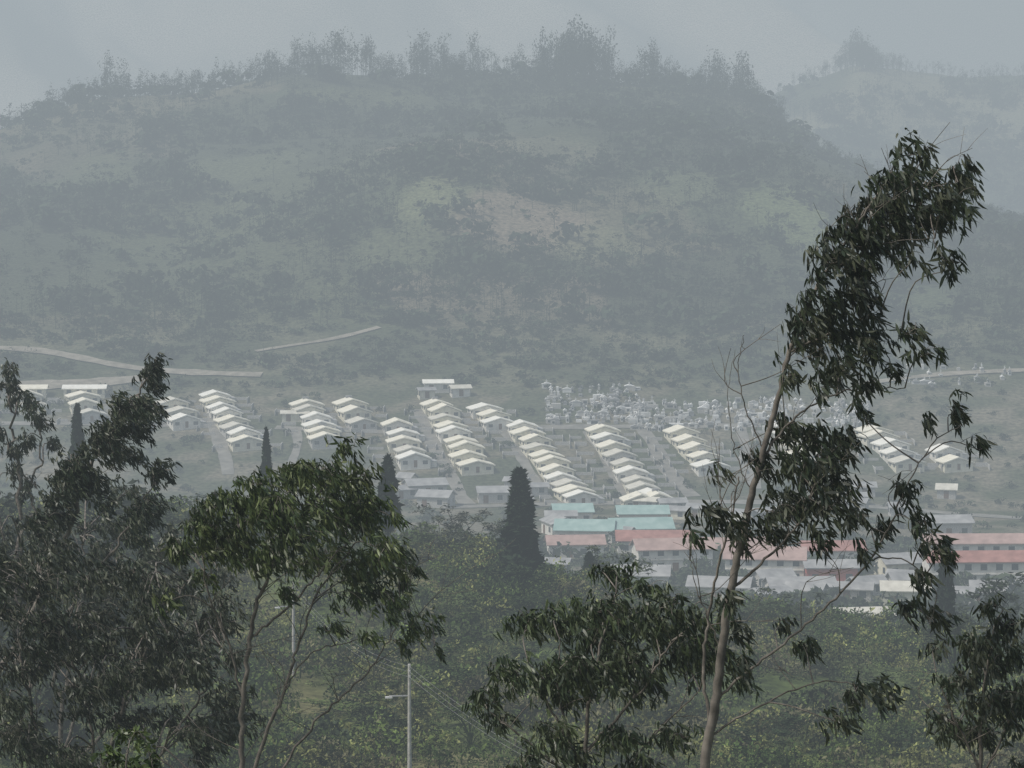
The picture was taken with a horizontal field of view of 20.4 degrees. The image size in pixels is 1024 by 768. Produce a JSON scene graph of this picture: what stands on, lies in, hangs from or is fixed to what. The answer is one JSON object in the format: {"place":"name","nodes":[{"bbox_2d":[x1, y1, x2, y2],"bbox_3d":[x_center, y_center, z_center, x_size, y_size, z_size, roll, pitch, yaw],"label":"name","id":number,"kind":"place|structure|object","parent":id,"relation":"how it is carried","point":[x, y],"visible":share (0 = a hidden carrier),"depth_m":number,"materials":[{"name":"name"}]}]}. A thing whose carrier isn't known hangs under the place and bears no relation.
{"place":"outdoors","nodes":[
{"label":"outdoors","id":0,"kind":"place"},
{"bbox_2d":[0,375,144,388],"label":"dirt road","id":1,"kind":"structure","parent":0,"point":[52,384],"depth_m":923.50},
{"bbox_2d":[0,346,262,376],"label":"dirt road","id":2,"kind":"structure","parent":0,"point":[80,357],"depth_m":942.40,"materials":[{"name":"soil"}]},
{"bbox_2d":[202,391,233,473],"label":"street","id":3,"kind":"structure","parent":0,"point":[224,455],"depth_m":856.32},
{"bbox_2d":[414,409,475,503],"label":"street","id":4,"kind":"structure","parent":0,"point":[461,497],"depth_m":848.09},
{"bbox_2d":[0,0,1023,767],"bbox_3d":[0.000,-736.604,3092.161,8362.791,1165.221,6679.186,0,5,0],"label":"ground","id":5,"kind":"structure","parent":0,"point":[56,44],"depth_m":1083.94,"materials":[{"name":"plant"}]},
{"bbox_2d":[0,357,65,664],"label":"slender eucalyptus tree","id":6,"kind":"object","parent":5,"relation":"on","point":[29,407],"visible":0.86,"depth_m":115.55,"materials":[{"name":"green plant"}]},
{"bbox_2d":[0,488,93,604],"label":"hillside tree","id":7,"kind":"object","parent":5,"relation":"on","point":[6,504],"visible":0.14,"depth_m":258.08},
{"bbox_2d":[67,402,84,464],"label":"cypress tree","id":8,"kind":"object","parent":5,"relation":"on","point":[77,435],"visible":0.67,"depth_m":331.34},
{"bbox_2d":[62,384,107,398],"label":"long shed","id":9,"kind":"structure","parent":5,"relation":"on","point":[99,389],"depth_m":907.37,"materials":[{"name":"metal"}]},
{"bbox_2d":[0,352,182,688],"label":"eucalyptus tree","id":10,"kind":"object","parent":5,"relation":"on","point":[77,480],"visible":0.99,"depth_m":69.22,"materials":[{"name":"green plant"}]},
{"bbox_2d":[0,562,190,752],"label":"hillside tree","id":11,"kind":"object","parent":5,"relation":"on","point":[54,727],"visible":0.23,"depth_m":201.75,"materials":[{"name":"plant"}]},
{"bbox_2d":[43,479,165,640],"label":"hillside tree","id":12,"kind":"object","parent":5,"relation":"on","point":[127,503],"visible":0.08,"depth_m":253.03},
{"bbox_2d":[0,474,244,763],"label":"eucalyptus tree","id":13,"kind":"object","parent":5,"relation":"on","point":[152,554],"visible":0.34,"depth_m":95.06,"materials":[{"name":"green plant"}]},
{"bbox_2d":[90,724,161,767],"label":"young tree","id":14,"kind":"object","parent":5,"relation":"on","point":[135,762],"visible":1,"depth_m":24.51,"materials":[{"name":"green plant"}]},
{"bbox_2d":[59,493,206,543],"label":"hillside tree","id":15,"kind":"object","parent":5,"relation":"on","point":[169,516],"visible":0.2,"depth_m":302.92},
{"bbox_2d":[0,525,275,767],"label":"eucalyptus tree","id":16,"kind":"object","parent":5,"relation":"on","point":[189,662],"visible":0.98,"depth_m":57.42,"materials":[{"name":"green plant"}]},
{"bbox_2d":[165,413,205,430],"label":"white roofed house","id":17,"kind":"structure","parent":5,"relation":"on","point":[179,421],"depth_m":876.70,"materials":[{"name":"clear concrete"}]},
{"bbox_2d":[135,511,247,575],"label":"hillside tree","id":18,"kind":"object","parent":5,"relation":"on","point":[192,565],"visible":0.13,"depth_m":283.13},
{"bbox_2d":[226,434,262,451],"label":"white roofed house","id":19,"kind":"structure","parent":5,"relation":"on","point":[248,444],"depth_m":856.35,"materials":[{"name":"clear concrete"}]},
{"bbox_2d":[260,424,275,492],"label":"cypress tree","id":20,"kind":"object","parent":5,"relation":"on","point":[266,457],"visible":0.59,"depth_m":331.69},
{"bbox_2d":[306,431,346,449],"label":"white roofed house","id":21,"kind":"structure","parent":5,"relation":"on","point":[316,441],"depth_m":858.27,"materials":[{"name":"concrete"}]},
{"bbox_2d":[300,692,390,720],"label":"hillside tree","id":22,"kind":"object","parent":5,"relation":"on","point":[337,706],"visible":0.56,"depth_m":223.04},
{"bbox_2d":[336,404,372,422],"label":"white roofed house","id":23,"kind":"structure","parent":5,"relation":"on","point":[348,412],"depth_m":884.12,"materials":[{"name":"clear concrete"}]},
{"bbox_2d":[344,416,378,432],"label":"white roofed house","id":24,"kind":"structure","parent":5,"relation":"on","point":[357,424],"depth_m":874.60,"materials":[{"name":"concrete"}]},
{"bbox_2d":[376,453,404,540],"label":"cypress tree","id":25,"kind":"object","parent":5,"relation":"on","point":[388,467],"visible":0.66,"depth_m":301.63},
{"bbox_2d":[385,664,411,767],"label":"utility pole","id":26,"kind":"object","parent":5,"relation":"on","point":[409,760],"visible":1,"depth_m":182.44,"materials":[{"name":"metal"}]},
{"bbox_2d":[380,417,417,435],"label":"white roofed house","id":27,"kind":"structure","parent":5,"relation":"on","point":[391,424],"depth_m":871.03,"materials":[{"name":"metal"}]},
{"bbox_2d":[385,434,421,452],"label":"white roofed house","id":28,"kind":"structure","parent":5,"relation":"on","point":[397,441],"depth_m":855.19,"materials":[{"name":"metal"}]},
{"bbox_2d":[352,680,456,728],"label":"hillside tree","id":29,"kind":"object","parent":5,"relation":"on","point":[418,704],"visible":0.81,"depth_m":218.25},
{"bbox_2d":[395,450,436,470],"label":"white roofed house","id":30,"kind":"structure","parent":5,"relation":"on","point":[411,460],"depth_m":839.98,"materials":[{"name":"clear concrete"}]},
{"bbox_2d":[47,14,788,124],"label":"ridge tree line","id":31,"kind":"object","parent":5,"relation":"on","point":[584,58],"visible":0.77,"depth_m":1426.50,"materials":[{"name":"plant"}]},
{"bbox_2d":[401,477,448,489],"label":"grey roofed building","id":32,"kind":"structure","parent":5,"relation":"on","point":[439,483],"depth_m":815.30,"materials":[{"name":"metal"}]},
{"bbox_2d":[378,524,480,557],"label":"hillside tree","id":33,"kind":"object","parent":5,"relation":"on","point":[426,537],"visible":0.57,"depth_m":312.26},
{"bbox_2d":[414,489,457,507],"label":"grey roofed building","id":34,"kind":"structure","parent":5,"relation":"on","point":[434,498],"depth_m":799.16,"materials":[{"name":"metal"}]},
{"bbox_2d":[422,379,453,392],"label":"farmhouse","id":35,"kind":"object","parent":5,"relation":"on","point":[441,385],"visible":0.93,"depth_m":912.71,"materials":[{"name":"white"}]},
{"bbox_2d":[393,586,483,640],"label":"hillside tree","id":36,"kind":"object","parent":5,"relation":"on","point":[461,599],"visible":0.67,"depth_m":263.29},
{"bbox_2d":[390,636,513,693],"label":"hillside tree","id":37,"kind":"object","parent":5,"relation":"on","point":[467,672],"visible":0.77,"depth_m":232.95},
{"bbox_2d":[410,514,493,550],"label":"hillside tree","id":38,"kind":"object","parent":5,"relation":"on","point":[452,527],"visible":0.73,"depth_m":321.39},
{"bbox_2d":[435,424,471,443],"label":"white roofed house","id":39,"kind":"structure","parent":5,"relation":"on","point":[451,433],"depth_m":864.05,"materials":[{"name":"clear concrete"}]},
{"bbox_2d":[405,502,502,537],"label":"hillside tree","id":40,"kind":"object","parent":5,"relation":"on","point":[456,518],"visible":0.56,"depth_m":331.35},
{"bbox_2d":[447,439,484,455],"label":"white roofed house","id":41,"kind":"structure","parent":5,"relation":"on","point":[477,447],"depth_m":849.73,"materials":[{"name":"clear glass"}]},
{"bbox_2d":[448,449,486,467],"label":"white roofed house","id":42,"kind":"structure","parent":5,"relation":"on","point":[458,456],"depth_m":842.49,"materials":[{"name":"metal"}]},
{"bbox_2d":[424,691,520,747],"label":"hillside tree","id":43,"kind":"object","parent":5,"relation":"on","point":[454,716],"visible":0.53,"depth_m":212.69,"materials":[{"name":"plant"}]},
{"bbox_2d":[455,458,495,475],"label":"white roofed house","id":44,"kind":"structure","parent":5,"relation":"on","point":[471,466],"depth_m":835.34,"materials":[{"name":"paint"}]},
{"bbox_2d":[428,627,536,661],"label":"hillside tree","id":45,"kind":"object","parent":5,"relation":"on","point":[481,643],"visible":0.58,"depth_m":252.19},
{"bbox_2d":[475,485,508,503],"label":"grey roofed building","id":46,"kind":"structure","parent":5,"relation":"on","point":[490,494],"depth_m":806.03,"materials":[{"name":"concrete"}]},
{"bbox_2d":[0,396,989,504],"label":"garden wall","id":47,"kind":"structure","parent":5,"relation":"on","point":[931,466],"depth_m":860.93,"materials":[{"name":"concrete"}]},
{"bbox_2d":[479,415,519,432],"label":"white roofed house","id":48,"kind":"structure","parent":5,"relation":"on","point":[499,423],"depth_m":874.73,"materials":[{"name":"clear concrete"}]},
{"bbox_2d":[0,54,1023,368],"bbox_3d":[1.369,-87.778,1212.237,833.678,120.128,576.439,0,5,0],"label":"hillside woodland","id":49,"kind":"object","parent":5,"relation":"on","point":[702,114],"visible":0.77,"depth_m":1111.48,"materials":[{"name":"plant"}]},
{"bbox_2d":[0,486,1023,767],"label":"hillside shrubs","id":50,"kind":"object","parent":5,"relation":"on","point":[888,638],"visible":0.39,"depth_m":231.96,"materials":[{"name":"plant"}]},
{"bbox_2d":[0,71,1023,386],"bbox_3d":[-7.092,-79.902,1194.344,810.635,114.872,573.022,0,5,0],"label":"hillside scrub","id":51,"kind":"object","parent":5,"relation":"on","point":[238,357],"visible":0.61,"depth_m":984.90,"materials":[{"name":"plant"}]},
{"bbox_2d":[0,351,1023,630],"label":"valley trees","id":52,"kind":"object","parent":5,"relation":"on","point":[706,565],"visible":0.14,"depth_m":752.18,"materials":[{"name":"plant"}]},
{"bbox_2d":[0,514,1023,767],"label":"grass and herbs","id":53,"kind":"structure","parent":5,"relation":"on","point":[548,724],"depth_m":223.56,"materials":[{"name":"plant"}]},
{"bbox_2d":[496,466,545,584],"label":"cypress tree","id":54,"kind":"object","parent":5,"relation":"on","point":[519,527],"visible":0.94,"depth_m":301.46,"materials":[{"name":"plant"}]},
{"bbox_2d":[549,503,594,518],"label":"teal roofed building","id":55,"kind":"structure","parent":5,"relation":"on","point":[586,510],"depth_m":757.34,"materials":[{"name":"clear metal"}]},
{"bbox_2d":[544,534,606,557],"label":"red roofed building","id":56,"kind":"structure","parent":5,"relation":"on","point":[579,542],"depth_m":670.00,"materials":[{"name":"metal"}]},
{"bbox_2d":[561,488,604,503],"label":"white roofed house","id":57,"kind":"structure","parent":5,"relation":"on","point":[573,496],"depth_m":804.35,"materials":[{"name":"clear concrete"}]},
{"bbox_2d":[553,519,615,542],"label":"teal roofed building","id":58,"kind":"structure","parent":5,"relation":"on","point":[580,526],"depth_m":702.41,"materials":[{"name":"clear metal"}]},
{"bbox_2d":[541,379,643,424],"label":"cemetery tombs","id":59,"kind":"object","parent":5,"relation":"on","point":[602,415],"visible":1,"depth_m":896.81,"materials":[{"name":"grey stone"}]},
{"bbox_2d":[461,557,763,767],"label":"eucalyptus tree","id":60,"kind":"object","parent":5,"relation":"on","point":[586,670],"visible":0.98,"depth_m":34.11,"materials":[{"name":"green plant"}]},
{"bbox_2d":[579,545,657,582],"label":"hillside tree","id":61,"kind":"object","parent":5,"relation":"on","point":[596,549],"visible":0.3,"depth_m":353.62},
{"bbox_2d":[600,448,637,466],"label":"white roofed house","id":62,"kind":"structure","parent":5,"relation":"on","point":[608,456],"depth_m":842.96,"materials":[{"name":"metal"}]},
{"bbox_2d":[612,465,654,482],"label":"white roofed house","id":63,"kind":"structure","parent":5,"relation":"on","point":[624,471],"depth_m":828.24,"materials":[{"name":"metal"}]},
{"bbox_2d":[611,564,671,585],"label":"grey roofed building","id":64,"kind":"structure","parent":5,"relation":"on","point":[663,572],"depth_m":599.67,"materials":[{"name":"metal"}]},
{"bbox_2d":[608,517,675,541],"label":"teal roofed building","id":65,"kind":"structure","parent":5,"relation":"on","point":[652,523],"depth_m":705.20,"materials":[{"name":"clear metal"}]},
{"bbox_2d":[614,505,670,517],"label":"teal roofed building","id":66,"kind":"structure","parent":5,"relation":"on","point":[624,511],"depth_m":749.80,"materials":[{"name":"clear metal"}]},
{"bbox_2d":[614,530,694,552],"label":"red roofed building","id":67,"kind":"structure","parent":5,"relation":"on","point":[626,537],"depth_m":679.46,"materials":[{"name":"metal"}]},
{"bbox_2d":[629,537,715,570],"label":"red roofed building","id":68,"kind":"structure","parent":5,"relation":"on","point":[666,551],"depth_m":639.10,"materials":[{"name":"metal"}]},
{"bbox_2d":[662,424,699,443],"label":"white roofed house","id":69,"kind":"structure","parent":5,"relation":"on","point":[673,431],"depth_m":864.06,"materials":[{"name":"clear concrete"}]},
{"bbox_2d":[676,441,715,459],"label":"white roofed house","id":70,"kind":"structure","parent":5,"relation":"on","point":[688,447],"depth_m":849.50,"materials":[{"name":"clear concrete"}]},
{"bbox_2d":[690,459,730,476],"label":"white roofed house","id":71,"kind":"structure","parent":5,"relation":"on","point":[698,467],"depth_m":834.69,"materials":[{"name":"clear concrete"}]},
{"bbox_2d":[685,575,754,600],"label":"grey roofed building","id":72,"kind":"structure","parent":5,"relation":"on","point":[706,583],"depth_m":573.28,"materials":[{"name":"metal"}]},
{"bbox_2d":[709,600,780,630],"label":"hillside tree","id":73,"kind":"object","parent":5,"relation":"on","point":[764,604],"visible":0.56,"depth_m":302.71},
{"bbox_2d":[628,396,873,431],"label":"cemetery tombs","id":74,"kind":"object","parent":5,"relation":"on","point":[718,410],"visible":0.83,"depth_m":888.27,"materials":[{"name":"grey stone"}]},
{"bbox_2d":[696,712,812,757],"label":"hillside tree","id":75,"kind":"object","parent":5,"relation":"on","point":[786,723],"visible":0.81,"depth_m":207.55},
{"bbox_2d":[722,545,807,576],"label":"red roofed building","id":76,"kind":"structure","parent":5,"relation":"on","point":[794,558],"depth_m":615.62,"materials":[{"name":"metal"}]},
{"bbox_2d":[751,568,796,586],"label":"village house","id":77,"kind":"structure","parent":5,"relation":"on","point":[760,575],"depth_m":600.49,"materials":[{"name":"metal"}]},
{"bbox_2d":[750,671,844,723],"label":"hillside tree","id":78,"kind":"object","parent":5,"relation":"on","point":[791,698],"visible":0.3,"depth_m":234.52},
{"bbox_2d":[761,576,838,597],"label":"grey roofed building","id":79,"kind":"structure","parent":5,"relation":"on","point":[780,581],"depth_m":574.16,"materials":[{"name":"metal"}]},
{"bbox_2d":[802,559,859,580],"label":"building","id":80,"kind":"structure","parent":5,"relation":"on","point":[810,566],"depth_m":612.05,"materials":[{"name":"metal"}]},
{"bbox_2d":[798,540,867,558],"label":"red roofed building","id":81,"kind":"structure","parent":5,"relation":"on","point":[837,551],"depth_m":656.71,"materials":[{"name":"metal"}]},
{"bbox_2d":[674,122,996,767],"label":"eucalyptus tree","id":82,"kind":"object","parent":5,"relation":"on","point":[857,236],"visible":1,"depth_m":29.98,"materials":[{"name":"green plant"}]},
{"bbox_2d":[799,650,879,675],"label":"hillside tree","id":83,"kind":"object","parent":5,"relation":"on","point":[840,663],"visible":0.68,"depth_m":262.78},
{"bbox_2d":[837,581,875,601],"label":"village house","id":84,"kind":"structure","parent":5,"relation":"on","point":[864,590],"depth_m":572.12,"materials":[{"name":"metal"}]},
{"bbox_2d":[857,429,899,447],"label":"white roofed house","id":85,"kind":"structure","parent":5,"relation":"on","point":[865,440],"depth_m":860.00,"materials":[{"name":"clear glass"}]},
{"bbox_2d":[756,51,1023,213],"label":"hillside woodland","id":86,"kind":"object","parent":5,"relation":"on","point":[947,150],"visible":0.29,"depth_m":1947.11,"materials":[{"name":"plant"}]},
{"bbox_2d":[870,437,911,454],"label":"white roofed house","id":87,"kind":"structure","parent":5,"relation":"on","point":[879,444],"depth_m":853.11,"materials":[{"name":"metal"}]},
{"bbox_2d":[838,667,944,700],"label":"hillside tree","id":88,"kind":"object","parent":5,"relation":"on","point":[865,670],"visible":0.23,"depth_m":244.21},
{"bbox_2d":[828,724,956,755],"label":"hillside tree","id":89,"kind":"object","parent":5,"relation":"on","point":[899,742],"visible":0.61,"depth_m":208.12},
{"bbox_2d":[872,552,921,574],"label":"grey roofed building","id":90,"kind":"structure","parent":5,"relation":"on","point":[883,565],"depth_m":627.98,"materials":[{"name":"metal"}]},
{"bbox_2d":[878,446,921,463],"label":"white roofed house","id":91,"kind":"structure","parent":5,"relation":"on","point":[889,453],"depth_m":845.88,"materials":[{"name":"clear concrete"}]},
{"bbox_2d":[879,580,931,605],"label":"white roofed building","id":92,"kind":"structure","parent":5,"relation":"on","point":[893,587],"depth_m":563.24,"materials":[{"name":"metal"}]},
{"bbox_2d":[886,455,925,473],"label":"white roofed house","id":93,"kind":"structure","parent":5,"relation":"on","point":[899,464],"depth_m":837.22,"materials":[{"name":"clear concrete"}]},
{"bbox_2d":[791,26,1023,85],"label":"ridge tree line","id":94,"kind":"object","parent":5,"relation":"on","point":[856,48],"visible":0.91,"depth_m":2071.58,"materials":[{"name":"plant"}]},
{"bbox_2d":[925,443,966,462],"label":"white roofed house","id":95,"kind":"structure","parent":5,"relation":"on","point":[941,451],"depth_m":846.62,"materials":[{"name":"clear concrete"}]},
{"bbox_2d":[935,483,958,499],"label":"village house","id":96,"kind":"structure","parent":5,"relation":"on","point":[947,490],"depth_m":812.11,"materials":[{"name":"concrete"}]},
{"bbox_2d":[933,538,961,637],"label":"cypress tree","id":97,"kind":"object","parent":5,"relation":"on","point":[946,597],"visible":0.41,"depth_m":302.56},
{"bbox_2d":[921,514,974,532],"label":"grey roofed building","id":98,"kind":"structure","parent":5,"relation":"on","point":[956,523],"depth_m":716.27,"materials":[{"name":"metal"}]},
{"bbox_2d":[900,609,999,674],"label":"hillside tree","id":99,"kind":"object","parent":5,"relation":"on","point":[958,629],"visible":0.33,"depth_m":262.82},
{"bbox_2d":[934,454,974,472],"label":"white roofed house","id":100,"kind":"structure","parent":5,"relation":"on","point":[950,463],"depth_m":837.73,"materials":[{"name":"clear concrete"}]},
{"bbox_2d":[904,360,1010,387],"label":"cemetery tombs","id":101,"kind":"object","parent":5,"relation":"on","point":[924,381],"visible":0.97,"depth_m":926.13,"materials":[{"name":"white stone"}]},
{"bbox_2d":[896,592,1023,767],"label":"eucalyptus tree","id":102,"kind":"object","parent":5,"relation":"on","point":[984,656],"visible":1,"depth_m":32.20,"materials":[{"name":"green plant"}]},
{"bbox_2d":[918,533,1023,550],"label":"red roofed building","id":103,"kind":"structure","parent":5,"relation":"on","point":[990,541],"depth_m":647.16,"materials":[{"name":"metal"}]},
{"bbox_2d":[919,550,1023,585],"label":"red roofed building","id":104,"kind":"structure","parent":5,"relation":"on","point":[979,564],"depth_m":603.77,"materials":[{"name":"metal"}]},
{"bbox_2d":[942,571,1023,630],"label":"hillside tree","id":105,"kind":"object","parent":5,"relation":"on","point":[1012,597],"visible":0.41,"depth_m":324.51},
{"bbox_2d":[975,580,1023,643],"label":"hillside tree","id":106,"kind":"object","parent":5,"relation":"on","point":[989,595],"visible":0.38,"depth_m":315.11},
{"bbox_2d":[275,423,760,432],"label":"street","id":107,"kind":"structure","parent":0,"point":[572,426],"depth_m":879.17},
{"bbox_2d":[500,431,552,498],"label":"street","id":108,"kind":"structure","parent":0,"point":[522,459],"depth_m":846.34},
{"bbox_2d":[636,424,699,496],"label":"street","id":109,"kind":"structure","parent":0,"point":[668,470],"depth_m":842.91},
{"bbox_2d":[448,500,1021,518],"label":"street","id":110,"kind":"structure","parent":0,"point":[736,502],"depth_m":801.79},
{"bbox_2d":[735,424,760,488],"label":"street","id":111,"kind":"structure","parent":0,"point":[743,434],"depth_m":856.32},
{"bbox_2d":[869,368,1023,382],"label":"dirt road","id":112,"kind":"structure","parent":0,"point":[947,373],"depth_m":933.30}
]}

